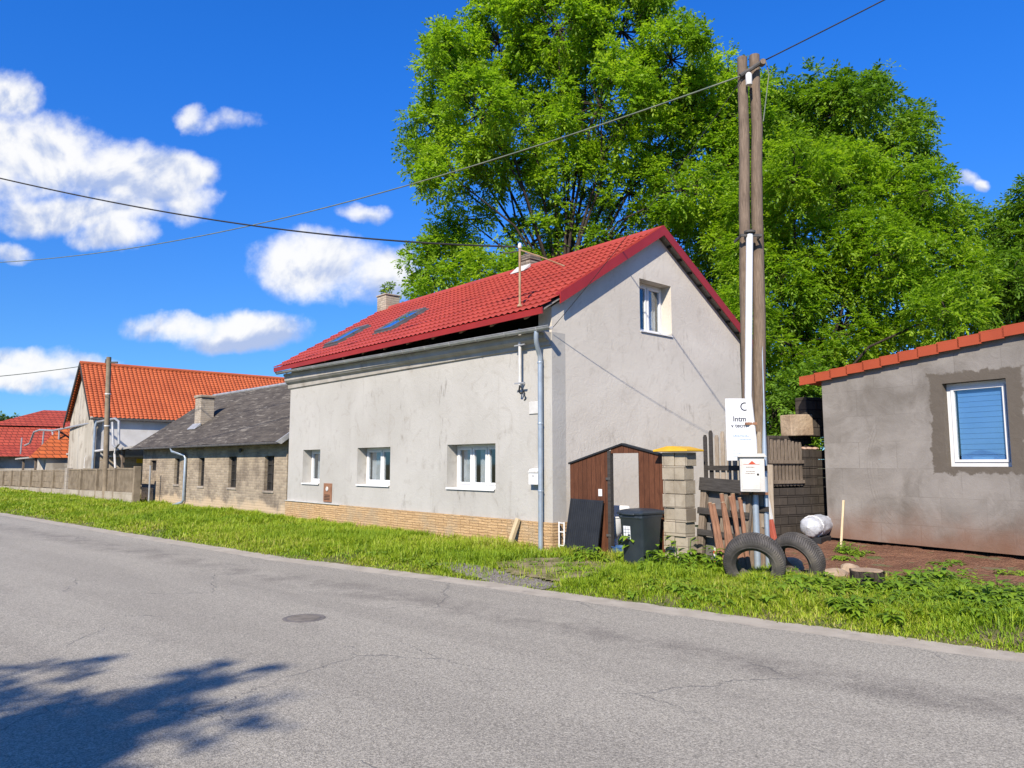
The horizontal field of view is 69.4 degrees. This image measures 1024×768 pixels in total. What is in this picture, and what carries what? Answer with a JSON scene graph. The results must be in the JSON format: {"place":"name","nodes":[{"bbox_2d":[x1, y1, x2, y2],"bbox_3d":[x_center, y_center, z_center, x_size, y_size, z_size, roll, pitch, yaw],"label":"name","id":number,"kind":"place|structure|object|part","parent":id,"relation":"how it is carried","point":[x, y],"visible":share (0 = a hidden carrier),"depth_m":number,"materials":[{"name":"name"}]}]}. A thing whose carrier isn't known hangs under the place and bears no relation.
{"place":"outdoors","nodes":[
{"label":"outdoors","id":0,"kind":"place"},
{"bbox_2d":[0,515,1023,767],"bbox_3d":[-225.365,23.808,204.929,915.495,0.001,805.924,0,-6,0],"label":"road","id":1,"kind":"structure","parent":0,"point":[116,651],"depth_m":5.67,"materials":[{"name":"grey asphalt"}]},
{"bbox_2d":[282,614,325,622],"bbox_3d":[-2.229,2.512,7.930,0.450,0.018,0.450,0,-6,0],"label":"manhole cover","id":2,"kind":"object","parent":1,"relation":"on","point":[300,618],"visible":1,"depth_m":7.89,"materials":[{"name":"grey metal"}]},
{"bbox_2d":[0,513,1023,661],"bbox_3d":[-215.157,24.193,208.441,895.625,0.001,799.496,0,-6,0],"label":"road edge","id":3,"kind":"object","parent":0,"point":[924,644],"visible":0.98,"depth_m":8.61,"materials":[{"name":"concrete"}]},
{"bbox_2d":[0,468,1023,652],"bbox_3d":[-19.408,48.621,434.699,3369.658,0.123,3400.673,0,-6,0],"label":"ground","id":4,"kind":"structure","parent":0,"point":[660,603],"depth_m":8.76,"materials":[{"name":"green plant"}]},
{"bbox_2d":[0,410,17,420],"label":"broadleaf tree","id":5,"kind":"object","parent":4,"relation":"on","point":[3,417],"visible":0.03,"depth_m":85.75,"materials":[{"name":"green plant"}]},
{"bbox_2d":[0,410,69,481],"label":"house","id":6,"kind":"structure","parent":4,"relation":"on","point":[14,431],"depth_m":58.37,"materials":[{"name":"red tile"}]},
{"bbox_2d":[29,427,69,488],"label":"lean to","id":7,"kind":"object","parent":4,"relation":"on","point":[50,452],"visible":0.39,"depth_m":42.47,"materials":[{"name":"orange tile"}]},
{"bbox_2d":[0,466,141,502],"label":"panel fence","id":8,"kind":"object","parent":4,"relation":"on","point":[85,482],"visible":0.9,"depth_m":34.72,"materials":[{"name":"concrete"}]},
{"bbox_2d":[15,446,143,491],"bbox_3d":[-24.824,5.044,43.495,2.600,2.820,27.000,6,-9,-44],"label":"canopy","id":9,"kind":"object","parent":4,"relation":"on","point":[122,455],"visible":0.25,"depth_m":36.38,"materials":[{"name":"metal"}]},
{"bbox_2d":[102,357,117,497],"bbox_3d":[-17.662,2.064,32.285,0.550,6.543,0.250,0,-6,0],"label":"concrete pole","id":10,"kind":"object","parent":4,"relation":"on","point":[108,362],"visible":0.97,"depth_m":32.24,"materials":[{"name":"concrete"}]},
{"bbox_2d":[148,465,151,501],"bbox_3d":[-14.328,4.071,29.233,0.083,1.690,0.083,2,-7,-21],"label":"steel post","id":11,"kind":"object","parent":4,"relation":"on","point":[150,466],"visible":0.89,"depth_m":29.23,"materials":[{"name":"metal"}]},
{"bbox_2d":[63,361,284,493],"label":"barn","id":12,"kind":"structure","parent":4,"relation":"on","point":[146,402],"depth_m":40.48,"materials":[{"name":"tile"}]},
{"bbox_2d":[0,366,78,376],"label":"power cable","id":13,"kind":"object","parent":12,"relation":"hanging from","point":[40,371],"visible":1,"depth_m":38.38,"materials":[{"name":"black rubber"}]},
{"bbox_2d":[20,417,119,467],"bbox_3d":[-25.992,3.595,42.658,0.120,2.462,21.159,6,-9,-44],"label":"pipe run","id":14,"kind":"object","parent":12,"relation":"attached to","point":[112,434],"visible":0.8,"depth_m":37.42,"materials":[{"name":"metal"}]},
{"bbox_2d":[129,383,290,514],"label":"brick outbuilding","id":15,"kind":"structure","parent":4,"relation":"on","point":[228,449],"depth_m":26.68,"materials":[{"name":"beige brick"}]},
{"bbox_2d":[152,460,156,470],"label":"window","id":16,"kind":"structure","parent":15,"relation":"in","point":[154,461],"depth_m":30.83,"materials":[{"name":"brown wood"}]},
{"bbox_2d":[172,459,179,485],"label":"window","id":17,"kind":"structure","parent":15,"relation":"in","point":[178,461],"depth_m":28.83,"materials":[{"name":"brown wood"}]},
{"bbox_2d":[197,458,204,487],"bbox_3d":[-11.247,3.237,26.917,0.176,1.090,0.600,6,-9,-44],"label":"window","id":18,"kind":"structure","parent":15,"relation":"in","point":[203,459],"depth_m":27.09,"materials":[{"name":"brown wood"}]},
{"bbox_2d":[226,457,236,489],"bbox_3d":[-9.401,3.011,25.015,0.176,1.110,0.720,6,-9,-44],"label":"window","id":19,"kind":"structure","parent":15,"relation":"in","point":[234,459],"depth_m":25.19,"materials":[{"name":"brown wood"}]},
{"bbox_2d":[262,456,273,492],"bbox_3d":[-7.527,2.822,23.080,0.176,1.150,0.720,6,-9,-44],"label":"window","id":20,"kind":"structure","parent":15,"relation":"in","point":[270,472],"depth_m":23.24,"materials":[{"name":"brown wood"}]},
{"bbox_2d":[432,562,556,588],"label":"gravel","id":21,"kind":"structure","parent":4,"relation":"on","point":[516,581],"depth_m":10.58,"materials":[{"name":"grey gravel"}]},
{"bbox_2d":[273,225,741,550],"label":"house","id":22,"kind":"structure","parent":4,"relation":"on","point":[413,414],"depth_m":16.29,"materials":[{"name":"paint"}]},
{"bbox_2d":[301,450,319,484],"bbox_3d":[-5.526,2.353,20.958,0.433,0.966,1.042,5,-8,-41],"label":"window","id":23,"kind":"structure","parent":22,"relation":"in","point":[314,452],"depth_m":21.29,"materials":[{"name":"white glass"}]},
{"bbox_2d":[323,483,331,501],"bbox_3d":[-4.987,2.933,19.968,0.054,0.500,0.440,5,-8,-41],"label":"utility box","id":24,"kind":"object","parent":22,"relation":"attached to","point":[327,493],"visible":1,"depth_m":19.94,"materials":[{"name":"orange metal"}]},
{"bbox_2d":[356,448,389,486],"bbox_3d":[-3.311,2.069,18.468,0.433,0.956,1.552,5,-8,-41],"label":"window","id":25,"kind":"structure","parent":22,"relation":"in","point":[379,454],"depth_m":18.81,"materials":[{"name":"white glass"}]},
{"bbox_2d":[378,281,396,293],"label":"chimney weed","id":26,"kind":"object","parent":22,"relation":"on","point":[384,286],"visible":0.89,"depth_m":24.84,"materials":[{"name":"green plant"}]},
{"bbox_2d":[445,444,494,490],"bbox_3d":[-0.739,1.748,15.573,0.433,0.951,1.622,5,-8,-41],"label":"window","id":27,"kind":"structure","parent":22,"relation":"in","point":[470,451],"depth_m":15.79,"materials":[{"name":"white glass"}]},
{"bbox_2d":[514,329,525,399],"bbox_3d":[0.200,-0.376,14.342,0.168,1.389,0.290,5,-8,-41],"label":"cable conduit","id":28,"kind":"object","parent":22,"relation":"attached to","point":[520,382],"visible":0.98,"depth_m":14.30,"materials":[{"name":"metal"}]},
{"bbox_2d":[500,243,564,306],"bbox_3d":[0.349,-2.115,14.543,1.355,1.330,0.302,-2,-7,19],"label":"roof mast","id":29,"kind":"object","parent":22,"relation":"on","point":[519,251],"visible":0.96,"depth_m":14.50,"materials":[{"name":"metal"}]},
{"bbox_2d":[0,178,517,247],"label":"power cable","id":30,"kind":"object","parent":29,"relation":"hanging from","point":[272,227],"visible":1,"depth_m":17.38,"materials":[{"name":"rubber"}]},
{"bbox_2d":[528,468,537,484],"bbox_3d":[0.437,1.729,13.856,0.143,0.300,0.260,5,-8,-41],"label":"letter box","id":31,"kind":"object","parent":22,"relation":"attached to","point":[533,475],"visible":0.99,"depth_m":13.82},
{"bbox_2d":[529,401,537,413],"bbox_3d":[0.414,0.452,14.115,0.021,0.235,0.250,5,-8,-41],"label":"wall plate","id":32,"kind":"object","parent":22,"relation":"attached to","point":[533,407],"depth_m":14.10,"materials":[{"name":"white plastic"}]},
{"bbox_2d":[639,283,672,336],"bbox_3d":[3.016,-1.630,16.233,1.102,1.149,0.415,5,-8,-41],"label":"window","id":33,"kind":"structure","parent":22,"relation":"in","point":[648,292],"depth_m":16.52,"materials":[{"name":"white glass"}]},
{"bbox_2d":[508,518,520,541],"bbox_3d":[0.014,2.874,14.021,0.145,0.670,0.148,25,-11,-37],"label":"leaning stake","id":34,"kind":"object","parent":4,"relation":"on","point":[514,529],"visible":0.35,"depth_m":14.00,"materials":[{"name":"brown wood"}]},
{"bbox_2d":[558,522,564,547],"bbox_3d":[0.902,2.820,13.427,0.024,0.620,0.158,5,-8,-41],"label":"pipe rack","id":35,"kind":"object","parent":4,"relation":"on","point":[559,531],"visible":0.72,"depth_m":13.46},
{"bbox_2d":[564,498,603,552],"bbox_3d":[1.231,2.511,12.781,0.034,1.030,0.770,19,-16,-39],"label":"plastic sheet","id":36,"kind":"object","parent":4,"relation":"on","point":[583,528],"visible":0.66,"depth_m":12.79,"materials":[{"name":"black plastic"}]},
{"bbox_2d":[390,0,793,301],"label":"broadleaf tree","id":37,"kind":"object","parent":4,"relation":"on","point":[561,58],"visible":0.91,"depth_m":26.12,"materials":[{"name":"green plant"}]},
{"bbox_2d":[571,545,623,562],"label":"weed plant","id":38,"kind":"object","parent":4,"relation":"on","point":[588,551],"visible":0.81,"depth_m":11.99,"materials":[{"name":"green plant"}]},
{"bbox_2d":[568,443,664,552],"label":"wooden gate","id":39,"kind":"structure","parent":4,"relation":"on","point":[591,477],"depth_m":12.59,"materials":[{"name":"brown wood"}]},
{"bbox_2d":[611,545,622,552],"bbox_3d":[1.843,2.845,12.429,0.360,0.235,0.360,5,-8,-41],"label":"blue tub","id":40,"kind":"object","parent":4,"relation":"on","point":[618,547],"visible":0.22,"depth_m":12.33,"materials":[{"name":"plastic"}]},
{"bbox_2d":[614,505,629,544],"bbox_3d":[1.750,2.561,12.900,0.520,0.860,0.520,5,-8,-41],"label":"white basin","id":41,"kind":"object","parent":4,"relation":"on","point":[617,528],"visible":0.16,"depth_m":12.77,"materials":[{"name":"white plastic"}]},
{"bbox_2d":[617,508,664,564],"bbox_3d":[2.017,2.425,11.488,0.671,0.968,0.510,5,-8,-41],"label":"wheelie bin","id":42,"kind":"object","parent":4,"relation":"on","point":[640,527],"visible":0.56,"depth_m":11.32,"materials":[{"name":"plastic"}]},
{"bbox_2d":[619,535,665,554],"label":"weed plant","id":43,"kind":"object","parent":4,"relation":"on","point":[625,537],"visible":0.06,"depth_m":11.33,"materials":[{"name":"green plant"}]},
{"bbox_2d":[270,529,1023,620],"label":"weeds","id":44,"kind":"object","parent":4,"relation":"on","point":[979,599],"visible":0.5,"depth_m":8.91,"materials":[{"name":"green plant"}]},
{"bbox_2d":[636,550,706,576],"bbox_3d":[2.223,2.605,10.627,0.957,0.325,1.362,0,-6,0],"label":"weed plant","id":45,"kind":"object","parent":4,"relation":"on","point":[655,559],"visible":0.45,"depth_m":10.79,"materials":[{"name":"green plant"}]},
{"bbox_2d":[646,535,704,568],"bbox_3d":[2.468,2.581,11.258,1.072,0.510,1.022,0,-6,0],"label":"weed plant","id":46,"kind":"object","parent":4,"relation":"on","point":[693,554],"visible":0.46,"depth_m":11.15,"materials":[{"name":"green plant"}]},
{"bbox_2d":[653,446,703,563],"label":"block pillar","id":47,"kind":"structure","parent":4,"relation":"on","point":[678,463],"depth_m":11.41,"materials":[{"name":"beige concrete"}]},
{"bbox_2d":[665,525,705,561],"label":"weed plant","id":48,"kind":"object","parent":4,"relation":"on","point":[696,550],"visible":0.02,"depth_m":11.74,"materials":[{"name":"green plant"}]},
{"bbox_2d":[678,546,724,569],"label":"weed plant","id":49,"kind":"object","parent":4,"relation":"on","point":[709,558],"visible":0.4,"depth_m":10.69,"materials":[{"name":"green plant"}]},
{"bbox_2d":[708,502,723,568],"bbox_3d":[2.986,2.270,10.796,0.082,1.108,0.086,16,-32,-39],"label":"log pole","id":50,"kind":"object","parent":4,"relation":"on","point":[714,526],"visible":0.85,"depth_m":10.83,"materials":[{"name":"brown wood"}]},
{"bbox_2d":[712,503,724,566],"bbox_3d":[3.033,2.275,10.771,0.082,1.093,0.086,16,-32,-39],"label":"log pole","id":51,"kind":"object","parent":4,"relation":"on","point":[720,540],"visible":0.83,"depth_m":10.80,"materials":[{"name":"brown wood"}]},
{"bbox_2d":[700,490,742,559],"bbox_3d":[3.233,2.162,11.256,0.016,1.220,0.820,5,-8,-41],"label":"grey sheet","id":52,"kind":"object","parent":4,"relation":"on","point":[713,496],"depth_m":11.38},
{"bbox_2d":[719,493,726,547],"bbox_3d":[3.116,2.199,10.755,0.082,1.231,0.086,18,-29,-39],"label":"log pole","id":53,"kind":"object","parent":4,"relation":"on","point":[722,500],"visible":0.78,"depth_m":10.81,"materials":[{"name":"brown wood"}]},
{"bbox_2d":[697,477,752,556],"bbox_3d":[3.205,2.018,11.138,0.120,1.160,0.920,12,-9,-40],"label":"pallet","id":54,"kind":"object","parent":4,"relation":"on","point":[726,487],"visible":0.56,"depth_m":11.24,"materials":[{"name":"brown wood"}]},
{"bbox_2d":[721,502,729,543],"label":"log pole","id":55,"kind":"object","parent":4,"relation":"on","point":[725,520],"visible":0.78,"depth_m":10.78,"materials":[{"name":"brown wood"}]},
{"bbox_2d":[725,503,732,540],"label":"log pole","id":56,"kind":"object","parent":4,"relation":"on","point":[730,532],"visible":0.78,"depth_m":10.74,"materials":[{"name":"brown wood"}]},
{"bbox_2d":[703,430,768,526],"bbox_3d":[3.403,1.424,11.312,0.056,1.460,1.102,5,-8,-41],"label":"picket fence","id":57,"kind":"object","parent":4,"relation":"on","point":[729,468],"visible":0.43,"depth_m":11.52,"materials":[{"name":"brown wood"}]},
{"bbox_2d":[731,493,741,565],"bbox_3d":[3.259,2.190,10.688,0.082,1.232,0.086,18,-29,-39],"label":"log pole","id":58,"kind":"object","parent":4,"relation":"on","point":[736,516],"visible":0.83,"depth_m":10.78,"materials":[{"name":"brown wood"}]},
{"bbox_2d":[728,496,746,569],"bbox_3d":[3.264,2.207,10.675,0.082,1.209,0.086,16,-31,-40],"label":"log pole","id":59,"kind":"object","parent":4,"relation":"on","point":[736,527],"visible":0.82,"depth_m":10.70,"materials":[{"name":"brown wood"}]},
{"bbox_2d":[738,497,751,571],"bbox_3d":[3.350,2.213,10.637,0.082,1.178,0.086,19,-29,-39],"label":"log pole","id":60,"kind":"object","parent":4,"relation":"on","point":[746,553],"visible":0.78,"depth_m":10.67,"materials":[{"name":"brown wood"}]},
{"bbox_2d":[734,53,770,570],"bbox_3d":[3.723,-1.063,11.288,0.698,8.445,0.423,0,-6,0],"label":"utility pole","id":61,"kind":"object","parent":4,"relation":"on","point":[752,301],"visible":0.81,"depth_m":11.34,"materials":[{"name":"brown wood"}]},
{"bbox_2d":[0,76,740,262],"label":"power cable","id":62,"kind":"object","parent":61,"relation":"hanging from","point":[432,177],"visible":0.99,"depth_m":15.35,"materials":[{"name":"black rubber"}]},
{"bbox_2d":[553,79,741,326],"bbox_3d":[2.173,-2.917,12.722,3.877,3.523,0.035,-6,-8,42],"label":"power cable","id":63,"kind":"object","parent":61,"relation":"hanging from","point":[652,202],"visible":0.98,"depth_m":12.52,"materials":[{"name":"rubber"}]},
{"bbox_2d":[725,399,750,460],"bbox_3d":[3.380,0.675,10.990,0.400,0.920,0.015,0,-6,0],"label":"sign","id":64,"kind":"object","parent":61,"relation":"attached to","point":[738,440],"visible":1,"depth_m":10.98,"materials":[{"name":"white plastic"}]},
{"bbox_2d":[738,453,765,491],"bbox_3d":[3.498,1.291,10.777,0.400,0.550,0.315,-2,-6,16],"label":"meter cabinet","id":65,"kind":"object","parent":61,"relation":"attached to","point":[752,472],"visible":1,"depth_m":10.65,"materials":[{"name":"white metal"}]},
{"bbox_3d":[3.443,1.308,10.657,0.250,0.430,0.009,-2,-6,16],"label":"door","id":66,"kind":"part","parent":65,"relation":"part of","materials":[{"name":"white metal"}]},
{"bbox_2d":[769,499,776,539],"bbox_3d":[3.833,2.112,10.911,0.053,0.909,0.076,4,-18,-31],"label":"marker post","id":67,"kind":"object","parent":61,"relation":"attached to","point":[773,535],"visible":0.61,"depth_m":10.89,"materials":[{"name":"red paint"}]},
{"bbox_2d":[765,0,884,59],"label":"power cable","id":68,"kind":"object","parent":61,"relation":"hanging from","point":[825,29],"visible":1,"depth_m":11.22,"materials":[{"name":"rubber"}]},
{"bbox_2d":[723,532,785,579],"bbox_3d":[3.291,2.419,10.048,0.810,0.810,0.278,-3,17,24],"label":"tyre","id":69,"kind":"object","parent":4,"relation":"on","point":[769,548],"visible":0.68,"depth_m":9.89,"materials":[{"name":"rubber"}]},
{"bbox_2d":[741,348,837,459],"bbox_3d":[7.201,1.536,18.743,3.905,4.890,2.792,3,-7,-29],"label":"bush","id":70,"kind":"object","parent":4,"relation":"on","point":[778,406],"visible":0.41,"depth_m":18.32,"materials":[{"name":"green plant"}]},
{"bbox_2d":[766,435,817,487],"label":"ruined wall","id":71,"kind":"structure","parent":4,"relation":"on","point":[804,440],"depth_m":16.33,"materials":[{"name":"grey wood"}]},
{"bbox_2d":[780,414,813,435],"bbox_3d":[6.347,0.922,16.484,0.611,0.471,0.356,0,-6,-20],"label":"rubble block","id":72,"kind":"object","parent":71,"relation":"on","point":[797,425],"depth_m":16.33,"materials":[{"name":"stone"}]},
{"bbox_2d":[795,397,823,436],"bbox_3d":[6.753,0.748,16.659,0.618,0.869,0.356,3,-7,-20],"label":"rubble block","id":73,"kind":"object","parent":71,"relation":"on","point":[813,406],"depth_m":16.50,"materials":[{"name":"black stone"}]},
{"bbox_2d":[786,557,804,569],"bbox_3d":[4.071,2.738,11.048,0.542,0.322,0.397,0,-6,0],"label":"stone","id":74,"kind":"object","parent":4,"relation":"on","point":[794,561],"visible":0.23,"depth_m":10.92,"materials":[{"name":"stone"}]},
{"bbox_2d":[770,532,825,574],"bbox_3d":[4.058,2.498,10.543,0.264,0.770,0.770,-23,10,-39],"label":"tyre","id":75,"kind":"object","parent":4,"relation":"on","point":[808,548],"visible":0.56,"depth_m":10.31,"materials":[{"name":"rubber"}]},
{"bbox_2d":[773,450,827,536],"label":"block wall","id":76,"kind":"structure","parent":4,"relation":"on","point":[793,507],"depth_m":15.81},
{"bbox_2d":[766,436,804,485],"bbox_3d":[5.691,1.622,15.592,1.340,1.047,0.058,4,-7,-30],"label":"dark picket fence","id":77,"kind":"object","parent":76,"relation":"on","point":[781,481],"visible":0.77,"depth_m":15.65,"materials":[{"name":"wood"}]},
{"bbox_2d":[681,56,951,388],"bbox_3d":[12.406,-4.180,29.690,12.653,18.603,6.508,0,-6,0],"label":"broadleaf tree","id":78,"kind":"object","parent":4,"relation":"on","point":[839,104],"visible":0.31,"depth_m":29.44,"materials":[{"name":"green plant"}]},
{"bbox_2d":[780,566,860,589],"bbox_3d":[3.841,2.490,9.342,1.003,0.298,0.996,-6,-9,45],"label":"weed plant","id":79,"kind":"object","parent":4,"relation":"on","point":[818,579],"visible":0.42,"depth_m":9.25,"materials":[{"name":"green plant"}]},
{"bbox_2d":[770,571,871,595],"bbox_3d":[3.647,2.465,9.068,1.197,0.298,1.214,0,-6,0],"label":"weed plant","id":80,"kind":"object","parent":4,"relation":"on","point":[847,584],"visible":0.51,"depth_m":8.72,"materials":[{"name":"green plant"}]},
{"bbox_2d":[840,500,844,546],"bbox_3d":[6.183,2.652,13.847,0.038,1.042,0.055,-4,-37,34],"label":"thin stake","id":81,"kind":"object","parent":4,"relation":"on","point":[842,520],"visible":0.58,"depth_m":13.86,"materials":[{"name":"brown wood"}]},
{"bbox_2d":[840,563,858,571],"bbox_3d":[4.954,2.739,10.829,0.276,0.230,0.290,5,-8,-41],"label":"stone","id":82,"kind":"object","parent":4,"relation":"on","point":[845,566],"visible":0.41,"depth_m":10.77,"materials":[{"name":"stone"}]},
{"bbox_2d":[696,112,1015,468],"bbox_3d":[10.794,-2.215,23.431,11.180,13.354,7.447,0,-6,0],"label":"acacia tree","id":83,"kind":"object","parent":4,"relation":"on","point":[903,223],"visible":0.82,"depth_m":22.95,"materials":[{"name":"green plant"}]},
{"bbox_2d":[849,567,884,588],"bbox_3d":[4.461,2.515,9.279,0.449,0.373,0.458,3,-7,-23],"label":"tree stump","id":84,"kind":"object","parent":4,"relation":"on","point":[858,572],"visible":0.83,"depth_m":9.16,"materials":[{"name":"brown wood"}]},
{"bbox_2d":[821,589,929,623],"bbox_3d":[3.909,2.369,7.971,1.192,0.252,1.020,5,-8,-39],"label":"weed plant","id":85,"kind":"object","parent":4,"relation":"on","point":[854,600],"visible":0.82,"depth_m":7.93,"materials":[{"name":"green plant"}]},
{"bbox_2d":[799,322,1023,558],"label":"garage","id":86,"kind":"structure","parent":4,"relation":"on","point":[924,447],"depth_m":13.53,"materials":[{"name":"paint"}]},
{"bbox_2d":[946,379,1011,466],"bbox_3d":[8.293,0.703,13.012,0.188,1.700,1.500,4,-7,-31],"label":"window","id":87,"kind":"structure","parent":86,"relation":"in","point":[979,434],"depth_m":13.04,"materials":[{"name":"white glass"}]},
{"bbox_2d":[860,571,985,601],"bbox_3d":[4.721,2.413,8.749,1.040,0.331,1.265,0,-6,0],"label":"weed plant","id":88,"kind":"object","parent":4,"relation":"on","point":[889,582],"visible":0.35,"depth_m":8.79,"materials":[{"name":"green plant"}]},
{"bbox_2d":[894,563,960,586],"bbox_3d":[5.233,2.483,9.455,1.423,0.356,0.779,5,-8,-40],"label":"weed plant","id":89,"kind":"object","parent":4,"relation":"on","point":[938,574],"visible":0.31,"depth_m":9.47,"materials":[{"name":"green plant"}]},
{"bbox_2d":[949,172,1023,335],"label":"broadleaf tree","id":90,"kind":"object","parent":4,"relation":"on","point":[1006,225],"visible":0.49,"depth_m":26.34,"materials":[{"name":"green plant"}]},
{"bbox_2d":[962,574,1023,607],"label":"weed plant","id":91,"kind":"object","parent":4,"relation":"on","point":[1012,594],"visible":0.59,"depth_m":8.22,"materials":[{"name":"green plant"}]},
{"bbox_2d":[0,0,1023,459],"label":"sky","id":92,"kind":"structure","parent":0,"point":[251,112],"materials":[{"name":"blue"}]},
{"bbox_2d":[495,557,614,580],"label":"path","id":93,"kind":"structure","parent":0,"point":[551,561],"depth_m":11.27,"materials":[{"name":"grey gravel"}]},
{"bbox_2d":[785,537,1023,587],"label":"soil","id":94,"kind":"structure","parent":0,"point":[898,558],"depth_m":12.16,"materials":[{"name":"brown soil"}]},
{"bbox_2d":[767,465,773,537],"bbox_3d":[3.984,2.025,11.449,0.120,1.545,0.084,1,-6,0],"label":"upright plank","id":95,"kind":"object","parent":94,"relation":"on","point":[770,484],"visible":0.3,"depth_m":11.45,"materials":[{"name":"beige wood"}]},
{"bbox_2d":[809,535,830,543],"bbox_3d":[6.179,3.157,14.919,0.310,0.170,0.650,-5,-8,40],"label":"black crate","id":96,"kind":"object","parent":94,"relation":"on","point":[821,539],"visible":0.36,"depth_m":14.68,"materials":[{"name":"plastic"}]},
{"bbox_2d":[800,514,832,537],"bbox_3d":[6.141,2.876,14.970,0.451,0.452,0.950,-5,-8,40],"label":"wrapped roll","id":97,"kind":"object","parent":96,"relation":"on","point":[816,525],"visible":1,"depth_m":14.70,"materials":[{"name":"white plastic"}]},
{"bbox_2d":[824,568,848,575],"bbox_3d":[4.598,2.719,10.580,0.442,0.176,0.352,-2,-7,21],"label":"stone","id":98,"kind":"object","parent":94,"relation":"on","point":[842,572],"visible":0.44,"depth_m":10.48,"materials":[{"name":"stone"}]},
{"bbox_2d":[834,541,868,554],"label":"weed plant","id":99,"kind":"object","parent":94,"relation":"on","point":[847,549],"visible":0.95,"depth_m":13.01,"materials":[{"name":"green plant"}]}
]}

